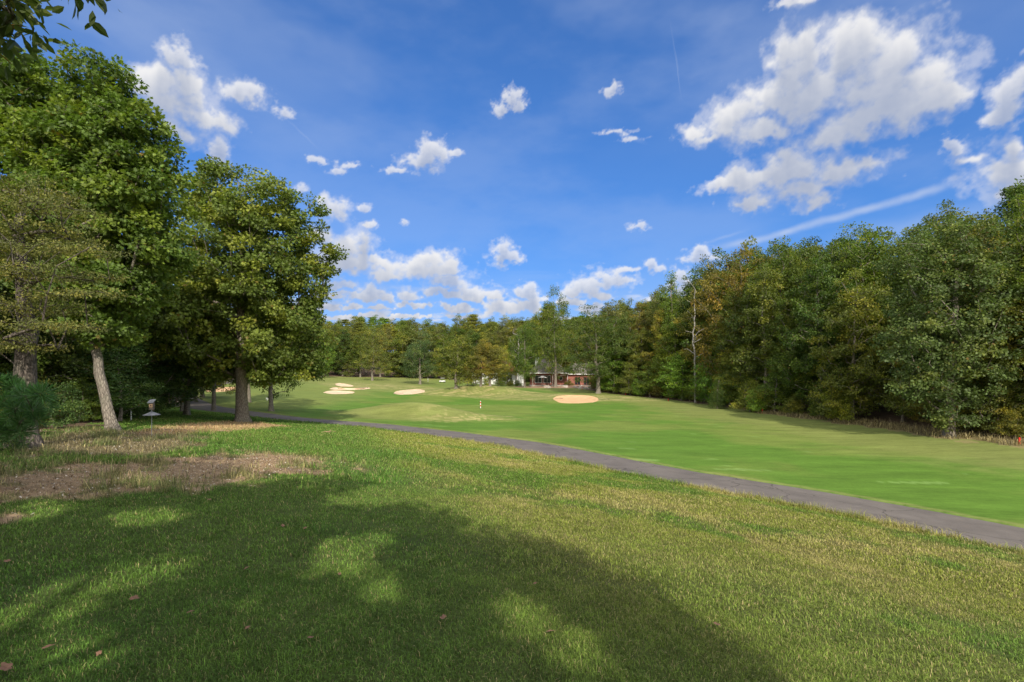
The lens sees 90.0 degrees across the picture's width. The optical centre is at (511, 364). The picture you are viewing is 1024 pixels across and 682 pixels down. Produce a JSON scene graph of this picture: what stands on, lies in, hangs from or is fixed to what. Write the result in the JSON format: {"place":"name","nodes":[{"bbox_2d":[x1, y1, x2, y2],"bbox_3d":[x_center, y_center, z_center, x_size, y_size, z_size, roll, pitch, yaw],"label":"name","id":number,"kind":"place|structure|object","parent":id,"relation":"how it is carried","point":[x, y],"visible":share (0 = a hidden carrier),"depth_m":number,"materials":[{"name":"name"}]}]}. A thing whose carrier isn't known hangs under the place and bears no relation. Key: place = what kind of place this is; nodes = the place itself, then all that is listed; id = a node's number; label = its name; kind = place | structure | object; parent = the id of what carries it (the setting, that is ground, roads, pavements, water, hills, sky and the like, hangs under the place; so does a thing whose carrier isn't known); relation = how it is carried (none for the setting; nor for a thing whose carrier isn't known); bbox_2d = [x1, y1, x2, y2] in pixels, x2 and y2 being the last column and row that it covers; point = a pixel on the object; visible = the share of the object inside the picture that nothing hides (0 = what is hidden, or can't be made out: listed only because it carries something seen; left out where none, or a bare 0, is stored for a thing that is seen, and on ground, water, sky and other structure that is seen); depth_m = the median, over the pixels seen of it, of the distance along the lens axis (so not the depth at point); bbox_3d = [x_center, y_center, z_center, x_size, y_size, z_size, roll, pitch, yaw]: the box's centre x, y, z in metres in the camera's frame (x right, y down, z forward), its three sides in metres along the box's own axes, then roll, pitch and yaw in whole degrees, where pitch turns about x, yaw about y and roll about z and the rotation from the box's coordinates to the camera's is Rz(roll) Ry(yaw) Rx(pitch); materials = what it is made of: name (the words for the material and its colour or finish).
{"place":"outdoors","nodes":[
{"label":"outdoors","id":0,"kind":"place"},
{"bbox_2d":[0,424,453,498],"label":"weedy grass","id":1,"kind":"structure","parent":0,"point":[146,456],"depth_m":11.93,"materials":[{"name":"green plant"}]},
{"bbox_2d":[40,410,613,469],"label":"lawn grass","id":2,"kind":"structure","parent":0,"point":[198,419],"depth_m":26.93,"materials":[{"name":"green plant"}]},
{"bbox_2d":[0,564,945,681],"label":"lawn grass","id":3,"kind":"structure","parent":0,"point":[619,613],"depth_m":4.01,"materials":[{"name":"green plant"}]},
{"bbox_2d":[0,351,1023,681],"bbox_3d":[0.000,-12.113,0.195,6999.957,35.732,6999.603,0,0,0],"label":"ground","id":4,"kind":"structure","parent":0,"point":[974,477],"depth_m":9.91,"materials":[{"name":"green plant"}]},
{"bbox_2d":[0,416,33,451],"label":"shrub","id":5,"kind":"object","parent":4,"relation":"on","point":[14,443],"visible":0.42,"depth_m":11.75,"materials":[{"name":"green plant"}]},
{"bbox_2d":[0,243,52,381],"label":"forest tree","id":6,"kind":"object","parent":4,"relation":"on","point":[9,368],"visible":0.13,"depth_m":21.26,"materials":[{"name":"green plant"}]},
{"bbox_2d":[0,371,62,445],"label":"pine sapling","id":7,"kind":"object","parent":4,"relation":"on","point":[21,412],"visible":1,"depth_m":8.02,"materials":[{"name":"green plant"}]},
{"bbox_2d":[0,287,109,393],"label":"forest tree","id":8,"kind":"object","parent":4,"relation":"on","point":[81,346],"visible":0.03,"depth_m":24.05,"materials":[{"name":"green plant"}]},
{"bbox_2d":[0,253,115,410],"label":"forest tree","id":9,"kind":"object","parent":4,"relation":"on","point":[53,368],"visible":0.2,"depth_m":23.42,"materials":[{"name":"green plant"}]},
{"bbox_2d":[0,0,121,85],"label":"shade tree","id":10,"kind":"object","parent":4,"relation":"on","point":[10,48],"visible":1,"depth_m":4.40,"materials":[{"name":"green plant"}]},
{"bbox_2d":[41,381,91,428],"bbox_3d":[-17.360,1.593,19.697,2.026,1.959,1.553,0,0,14],"label":"shrub","id":11,"kind":"object","parent":4,"relation":"on","point":[68,409],"visible":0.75,"depth_m":19.59,"materials":[{"name":"green plant"}]},
{"bbox_2d":[0,172,137,447],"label":"elm tree","id":12,"kind":"object","parent":4,"relation":"on","point":[21,271],"visible":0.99,"depth_m":12.19,"materials":[{"name":"green plant"}]},
{"bbox_2d":[1,247,158,416],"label":"forest tree","id":13,"kind":"object","parent":4,"relation":"on","point":[128,350],"visible":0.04,"depth_m":28.51,"materials":[{"name":"green plant"}]},
{"bbox_2d":[57,378,102,422],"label":"understory tree","id":14,"kind":"object","parent":4,"relation":"on","point":[85,401],"visible":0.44,"depth_m":23.63,"materials":[{"name":"green plant"}]},
{"bbox_2d":[0,38,201,430],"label":"oak tree","id":15,"kind":"object","parent":4,"relation":"on","point":[71,131],"visible":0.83,"depth_m":18.73,"materials":[{"name":"green plant"}]},
{"bbox_2d":[46,346,169,420],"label":"understory tree","id":16,"kind":"object","parent":4,"relation":"on","point":[119,399],"visible":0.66,"depth_m":25.83,"materials":[{"name":"green plant"}]},
{"bbox_2d":[123,375,169,418],"bbox_3d":[-21.184,1.883,29.279,2.373,2.662,2.911,0,0,7],"label":"shrub","id":17,"kind":"object","parent":4,"relation":"on","point":[141,413],"visible":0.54,"depth_m":29.15,"materials":[{"name":"green plant"}]},
{"bbox_2d":[82,306,226,414],"bbox_3d":[-23.271,-1.856,32.085,9.802,10.305,9.879,0,0,-25],"label":"forest tree","id":18,"kind":"object","parent":4,"relation":"on","point":[161,365],"visible":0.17,"depth_m":32.10,"materials":[{"name":"green plant"}]},
{"bbox_2d":[152,275,222,414],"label":"park tree","id":19,"kind":"object","parent":4,"relation":"on","point":[186,409],"visible":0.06,"depth_m":35.97,"materials":[{"name":"green plant"}]},
{"bbox_2d":[0,428,375,524],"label":"leaf litter","id":20,"kind":"object","parent":4,"relation":"on","point":[71,475],"visible":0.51,"depth_m":10.56,"materials":[{"name":"brown plant"}]},
{"bbox_2d":[206,317,248,410],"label":"park tree","id":21,"kind":"object","parent":4,"relation":"on","point":[213,404],"visible":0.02,"depth_m":43.65,"materials":[{"name":"green plant"}]},
{"bbox_2d":[128,153,350,422],"bbox_3d":[-17.071,-4.620,32.454,12.066,16.822,10.425,0,0,-33],"label":"oak tree","id":22,"kind":"object","parent":4,"relation":"on","point":[207,295],"visible":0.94,"depth_m":30.79,"materials":[{"name":"green plant"}]},
{"bbox_2d":[247,271,303,410],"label":"park tree","id":23,"kind":"object","parent":4,"relation":"on","point":[271,393],"visible":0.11,"depth_m":48.52,"materials":[{"name":"green plant"}]},
{"bbox_2d":[330,327,354,375],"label":"forest tree","id":24,"kind":"object","parent":4,"relation":"on","point":[340,359],"visible":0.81,"depth_m":145.16,"materials":[{"name":"green plant"}]},
{"bbox_2d":[344,336,371,376],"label":"forest tree","id":25,"kind":"object","parent":4,"relation":"on","point":[355,353],"visible":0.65,"depth_m":141.45,"materials":[{"name":"green plant"}]},
{"bbox_2d":[354,323,390,380],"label":"park tree","id":26,"kind":"object","parent":4,"relation":"on","point":[371,352],"visible":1,"depth_m":120.98,"materials":[{"name":"green plant"}]},
{"bbox_2d":[380,324,422,376],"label":"forest tree","id":27,"kind":"object","parent":4,"relation":"on","point":[401,337],"visible":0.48,"depth_m":143.34,"materials":[{"name":"green plant"}]},
{"bbox_2d":[392,325,439,377],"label":"forest tree","id":28,"kind":"object","parent":4,"relation":"on","point":[413,338],"visible":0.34,"depth_m":141.75,"materials":[{"name":"green plant"}]},
{"bbox_2d":[399,332,437,383],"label":"park tree","id":29,"kind":"object","parent":4,"relation":"on","point":[420,363],"visible":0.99,"depth_m":112.29,"materials":[{"name":"green plant"}]},
{"bbox_2d":[428,332,458,378],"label":"forest tree","id":30,"kind":"object","parent":4,"relation":"on","point":[441,346],"visible":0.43,"depth_m":143.82,"materials":[{"name":"green plant"}]},
{"bbox_2d":[429,334,483,388],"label":"park tree","id":31,"kind":"object","parent":4,"relation":"on","point":[453,357],"visible":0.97,"depth_m":86.02,"materials":[{"name":"green plant"}]},
{"bbox_2d":[451,313,474,376],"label":"forest tree","id":32,"kind":"object","parent":4,"relation":"on","point":[461,322],"visible":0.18,"depth_m":148.21,"materials":[{"name":"green plant"}]},
{"bbox_2d":[461,340,500,386],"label":"park tree","id":33,"kind":"object","parent":4,"relation":"on","point":[481,357],"visible":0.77,"depth_m":86.18,"materials":[{"name":"green plant"}]},
{"bbox_2d":[474,337,510,385],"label":"park tree","id":34,"kind":"object","parent":4,"relation":"on","point":[499,350],"visible":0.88,"depth_m":86.57,"materials":[{"name":"green plant"}]},
{"bbox_2d":[0,431,1023,599],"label":"lawn grass","id":35,"kind":"structure","parent":4,"relation":"on","point":[620,493],"depth_m":12.87,"materials":[{"name":"green plant"}]},
{"bbox_2d":[499,319,531,368],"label":"forest tree","id":36,"kind":"object","parent":4,"relation":"on","point":[511,326],"visible":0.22,"depth_m":142.93,"materials":[{"name":"green plant"}]},
{"bbox_2d":[507,319,541,386],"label":"park tree","id":37,"kind":"object","parent":4,"relation":"on","point":[519,358],"visible":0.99,"depth_m":112.60,"materials":[{"name":"green plant"}]},
{"bbox_2d":[506,321,553,379],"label":"forest tree","id":38,"kind":"object","parent":4,"relation":"on","point":[534,342],"visible":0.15,"depth_m":137.05,"materials":[{"name":"green plant"}]},
{"bbox_2d":[530,305,565,348],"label":"forest tree","id":39,"kind":"object","parent":4,"relation":"on","point":[539,323],"visible":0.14,"depth_m":154.93,"materials":[{"name":"green plant"}]},
{"bbox_2d":[535,284,579,386],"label":"park tree","id":40,"kind":"object","parent":4,"relation":"on","point":[554,351],"visible":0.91,"depth_m":113.79,"materials":[{"name":"green plant"}]},
{"bbox_2d":[528,358,595,385],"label":"brick house","id":41,"kind":"structure","parent":4,"relation":"on","point":[547,381],"depth_m":120.50,"materials":[{"name":"red brick"}]},
{"bbox_2d":[553,395,598,402],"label":"sand bunker","id":42,"kind":"object","parent":4,"relation":"on","point":[575,399],"visible":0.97,"depth_m":76.32},
{"bbox_2d":[562,304,634,393],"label":"park tree","id":43,"kind":"object","parent":4,"relation":"on","point":[596,368],"visible":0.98,"depth_m":90.85,"materials":[{"name":"green plant"}]},
{"bbox_2d":[586,299,628,353],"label":"forest tree","id":44,"kind":"object","parent":4,"relation":"on","point":[609,311],"visible":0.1,"depth_m":139.16,"materials":[{"name":"green plant"}]},
{"bbox_2d":[594,349,631,392],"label":"understory tree","id":45,"kind":"object","parent":4,"relation":"on","point":[618,367],"visible":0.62,"depth_m":92.00,"materials":[{"name":"green plant"}]},
{"bbox_2d":[597,317,634,390],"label":"forest tree","id":46,"kind":"object","parent":4,"relation":"on","point":[616,322],"visible":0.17,"depth_m":95.37,"materials":[{"name":"green plant"}]},
{"bbox_2d":[613,362,644,394],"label":"understory tree","id":47,"kind":"object","parent":4,"relation":"on","point":[621,380],"visible":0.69,"depth_m":87.58,"materials":[{"name":"green plant"}]},
{"bbox_2d":[613,313,648,393],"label":"forest tree","id":48,"kind":"object","parent":4,"relation":"on","point":[630,333],"visible":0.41,"depth_m":92.45,"materials":[{"name":"green plant"}]},
{"bbox_2d":[619,327,650,391],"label":"forest tree","id":49,"kind":"object","parent":4,"relation":"on","point":[637,361],"visible":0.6,"depth_m":88.72,"materials":[{"name":"green plant"}]},
{"bbox_2d":[621,299,651,373],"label":"forest tree","id":50,"kind":"object","parent":4,"relation":"on","point":[638,320],"visible":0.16,"depth_m":99.31,"materials":[{"name":"green plant"}]},
{"bbox_2d":[631,361,667,396],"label":"understory tree","id":51,"kind":"object","parent":4,"relation":"on","point":[646,378],"visible":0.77,"depth_m":83.57,"materials":[{"name":"green plant"}]},
{"bbox_2d":[639,307,674,396],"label":"forest tree","id":52,"kind":"object","parent":4,"relation":"on","point":[657,321],"visible":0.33,"depth_m":84.37,"materials":[{"name":"green plant"}]},
{"bbox_2d":[638,289,679,392],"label":"forest tree","id":53,"kind":"object","parent":4,"relation":"on","point":[651,313],"visible":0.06,"depth_m":93.45,"materials":[{"name":"green plant"}]},
{"bbox_2d":[647,270,691,391],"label":"forest tree","id":54,"kind":"object","parent":4,"relation":"on","point":[671,286],"visible":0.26,"depth_m":83.59,"materials":[{"name":"green plant"}]},
{"bbox_2d":[649,310,693,398],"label":"forest tree","id":55,"kind":"object","parent":4,"relation":"on","point":[675,341],"visible":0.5,"depth_m":79.97,"materials":[{"name":"green plant"}]},
{"bbox_2d":[653,351,693,399],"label":"understory tree","id":56,"kind":"object","parent":4,"relation":"on","point":[678,387],"visible":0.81,"depth_m":76.60,"materials":[{"name":"green plant"}]},
{"bbox_2d":[664,262,705,393],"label":"forest tree","id":57,"kind":"object","parent":4,"relation":"on","point":[687,285],"visible":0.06,"depth_m":84.60,"materials":[{"name":"green plant"}]},
{"bbox_2d":[673,273,722,394],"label":"forest tree","id":58,"kind":"object","parent":4,"relation":"on","point":[689,314],"visible":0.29,"depth_m":74.88,"materials":[{"name":"green plant"}]},
{"bbox_2d":[685,349,720,401],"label":"understory tree","id":59,"kind":"object","parent":4,"relation":"on","point":[702,390],"visible":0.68,"depth_m":69.19,"materials":[{"name":"green plant"}]},
{"bbox_2d":[681,254,728,368],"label":"forest tree","id":60,"kind":"object","parent":4,"relation":"on","point":[715,270],"visible":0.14,"depth_m":77.45,"materials":[{"name":"green plant"}]},
{"bbox_2d":[670,247,741,387],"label":"forest tree","id":61,"kind":"object","parent":4,"relation":"on","point":[686,342],"visible":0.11,"depth_m":77.44,"materials":[{"name":"green plant"}]},
{"bbox_2d":[691,300,730,395],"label":"forest tree","id":62,"kind":"object","parent":4,"relation":"on","point":[708,314],"visible":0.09,"depth_m":71.56,"materials":[{"name":"green plant"}]},
{"bbox_2d":[708,376,726,408],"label":"cedar tree","id":63,"kind":"object","parent":4,"relation":"on","point":[716,400],"visible":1,"depth_m":61.79,"materials":[{"name":"green plant"}]},
{"bbox_2d":[708,347,748,404],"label":"understory tree","id":64,"kind":"object","parent":4,"relation":"on","point":[730,362],"visible":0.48,"depth_m":64.00,"materials":[{"name":"green plant"}]},
{"bbox_2d":[707,284,761,403],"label":"forest tree","id":65,"kind":"object","parent":4,"relation":"on","point":[724,313],"visible":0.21,"depth_m":66.75,"materials":[{"name":"green plant"}]},
{"bbox_2d":[452,437,1023,553],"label":"path edge grass","id":66,"kind":"structure","parent":4,"relation":"on","point":[748,493],"depth_m":16.27,"materials":[{"name":"green plant"}]},
{"bbox_2d":[690,243,788,384],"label":"park tree","id":67,"kind":"object","parent":4,"relation":"on","point":[731,282],"visible":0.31,"depth_m":68.03,"materials":[{"name":"green plant"}]},
{"bbox_2d":[718,360,762,402],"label":"understory tree","id":68,"kind":"object","parent":4,"relation":"on","point":[729,383],"visible":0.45,"depth_m":62.67,"materials":[{"name":"green plant"}]},
{"bbox_2d":[712,247,770,380],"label":"forest tree","id":69,"kind":"object","parent":4,"relation":"on","point":[753,266],"visible":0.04,"depth_m":73.33,"materials":[{"name":"green plant"}]},
{"bbox_2d":[729,378,772,411],"bbox_3d":[26.799,3.501,57.570,3.435,3.955,4.439,0,0,-41],"label":"shrub","id":70,"kind":"object","parent":4,"relation":"on","point":[734,403],"visible":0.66,"depth_m":57.58,"materials":[{"name":"green plant"}]},
{"bbox_2d":[713,276,791,403],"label":"forest tree","id":71,"kind":"object","parent":4,"relation":"on","point":[732,323],"visible":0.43,"depth_m":62.48,"materials":[{"name":"green plant"}]},
{"bbox_2d":[721,235,787,388],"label":"forest tree","id":72,"kind":"object","parent":4,"relation":"on","point":[747,243],"visible":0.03,"depth_m":77.71,"materials":[{"name":"green plant"}]},
{"bbox_2d":[729,263,807,406],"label":"forest tree","id":73,"kind":"object","parent":4,"relation":"on","point":[766,293],"visible":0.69,"depth_m":58.58,"materials":[{"name":"green plant"}]},
{"bbox_2d":[733,235,809,403],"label":"forest tree","id":74,"kind":"object","parent":4,"relation":"on","point":[785,258],"visible":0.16,"depth_m":62.82,"materials":[{"name":"green plant"}]},
{"bbox_2d":[747,359,801,410],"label":"understory tree","id":75,"kind":"object","parent":4,"relation":"on","point":[775,391],"visible":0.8,"depth_m":55.41,"materials":[{"name":"green plant"}]},
{"bbox_2d":[778,393,804,414],"bbox_3d":[28.987,4.118,52.946,2.200,2.418,2.843,0,0,16],"label":"shrub","id":76,"kind":"object","parent":4,"relation":"on","point":[790,409],"visible":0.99,"depth_m":52.51,"materials":[{"name":"green plant"}]},
{"bbox_2d":[759,267,826,411],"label":"forest tree","id":77,"kind":"object","parent":4,"relation":"on","point":[792,386],"visible":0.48,"depth_m":54.34,"materials":[{"name":"green plant"}]},
{"bbox_2d":[778,242,829,404],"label":"forest tree","id":78,"kind":"object","parent":4,"relation":"on","point":[800,264],"visible":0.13,"depth_m":60.22,"materials":[{"name":"green plant"}]},
{"bbox_2d":[785,235,841,389],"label":"forest tree","id":79,"kind":"object","parent":4,"relation":"on","point":[815,242],"visible":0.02,"depth_m":64.44,"materials":[{"name":"green plant"}]},
{"bbox_2d":[776,250,870,411],"bbox_3d":[31.205,-3.170,51.032,8.402,16.809,8.110,0,0,9],"label":"forest tree","id":80,"kind":"object","parent":4,"relation":"on","point":[825,280],"visible":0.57,"depth_m":50.92,"materials":[{"name":"green plant"}]},
{"bbox_2d":[789,237,874,401],"bbox_3d":[35.890,-4.654,56.786,9.245,19.081,7.982,0,0,25],"label":"forest tree","id":81,"kind":"object","parent":4,"relation":"on","point":[834,254],"visible":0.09,"depth_m":55.93,"materials":[{"name":"green plant"}]},
{"bbox_2d":[818,382,856,421],"bbox_3d":[29.794,3.419,46.889,3.252,3.841,3.990,0,0,38],"label":"shrub","id":82,"kind":"object","parent":4,"relation":"on","point":[845,411],"visible":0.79,"depth_m":46.44,"materials":[{"name":"green plant"}]},
{"bbox_2d":[805,268,911,419],"bbox_3d":[31.738,-1.889,47.415,8.818,14.220,8.888,0,0,-36],"label":"forest tree","id":83,"kind":"object","parent":4,"relation":"on","point":[846,315],"visible":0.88,"depth_m":46.56,"materials":[{"name":"green plant"}]},
{"bbox_2d":[825,229,898,408],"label":"forest tree","id":84,"kind":"object","parent":4,"relation":"on","point":[863,259],"visible":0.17,"depth_m":52.37,"materials":[{"name":"green plant"}]},
{"bbox_2d":[816,221,916,402],"bbox_3d":[38.583,-5.559,55.660,10.632,20.288,12.085,0,0,-4],"label":"forest tree","id":85,"kind":"object","parent":4,"relation":"on","point":[864,232],"visible":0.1,"depth_m":55.42,"materials":[{"name":"green plant"}]},
{"bbox_2d":[850,328,942,421],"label":"understory tree","id":86,"kind":"object","parent":4,"relation":"on","point":[902,410],"visible":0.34,"depth_m":44.14,"materials":[{"name":"green plant"}]},
{"bbox_2d":[860,227,935,407],"bbox_3d":[39.628,-4.567,50.937,10.144,18.087,8.925,0,0,-13],"label":"forest tree","id":87,"kind":"object","parent":4,"relation":"on","point":[899,290],"visible":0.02,"depth_m":50.49,"materials":[{"name":"green plant"}]},
{"bbox_2d":[894,213,981,403],"bbox_3d":[39.226,-4.401,46.010,8.915,17.994,8.605,0,0,19],"label":"forest tree","id":88,"kind":"object","parent":4,"relation":"on","point":[931,289],"visible":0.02,"depth_m":46.58,"materials":[{"name":"green plant"}]},
{"bbox_2d":[921,199,959,236],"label":"forest tree","id":89,"kind":"object","parent":4,"relation":"on","point":[945,210],"visible":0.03,"depth_m":75.95,"materials":[{"name":"green plant"}]},
{"bbox_2d":[867,208,1023,436],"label":"oak tree","id":90,"kind":"object","parent":4,"relation":"on","point":[939,371],"visible":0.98,"depth_m":35.49,"materials":[{"name":"green plant"}]},
{"bbox_2d":[912,215,1022,421],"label":"forest tree","id":91,"kind":"object","parent":4,"relation":"on","point":[981,238],"visible":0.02,"depth_m":40.39,"materials":[{"name":"green plant"}]},
{"bbox_2d":[947,285,1021,429],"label":"forest tree","id":92,"kind":"object","parent":4,"relation":"on","point":[988,361],"visible":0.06,"depth_m":37.49,"materials":[{"name":"green plant"}]},
{"bbox_2d":[963,375,1023,434],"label":"understory tree","id":93,"kind":"object","parent":4,"relation":"on","point":[1004,400],"visible":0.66,"depth_m":35.40,"materials":[{"name":"green plant"}]},
{"bbox_2d":[971,176,1023,407],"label":"forest tree","id":94,"kind":"object","parent":4,"relation":"on","point":[1014,196],"visible":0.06,"depth_m":41.66,"materials":[{"name":"green plant"}]},
{"bbox_2d":[980,194,1023,429],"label":"forest tree","id":95,"kind":"object","parent":4,"relation":"on","point":[1015,234],"visible":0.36,"depth_m":35.62,"materials":[{"name":"green plant"}]},
{"bbox_2d":[982,251,1023,420],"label":"forest tree","id":96,"kind":"object","parent":4,"relation":"on","point":[1012,347],"visible":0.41,"depth_m":35.04,"materials":[{"name":"green plant"}]},
{"bbox_2d":[991,409,1023,437],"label":"shrub","id":97,"kind":"object","parent":4,"relation":"on","point":[1014,428],"visible":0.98,"depth_m":34.36,"materials":[{"name":"green plant"}]},
{"bbox_2d":[991,183,1023,401],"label":"tree","id":98,"kind":"object","parent":4,"relation":"on","point":[1004,192],"visible":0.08,"depth_m":46.29,"materials":[{"name":"green plant"}]},
{"bbox_2d":[0,0,1023,350],"label":"sky","id":99,"kind":"structure","parent":0,"point":[362,83],"materials":[{"name":"blue"}]},
{"bbox_2d":[130,0,1023,351],"bbox_3d":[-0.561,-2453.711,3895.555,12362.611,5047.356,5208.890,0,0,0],"label":"cloud","id":100,"kind":"structure","parent":0,"point":[866,76],"depth_m":5176.41,"materials":[{"name":"white"}]},
{"bbox_2d":[173,382,1023,551],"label":"path","id":101,"kind":"structure","parent":0,"point":[982,530],"depth_m":19.53,"materials":[{"name":"grey asphalt"}]},
{"bbox_2d":[722,405,1023,445],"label":"tall dry grass","id":102,"kind":"structure","parent":0,"point":[882,424],"depth_m":40.98,"materials":[{"name":"green plant"}]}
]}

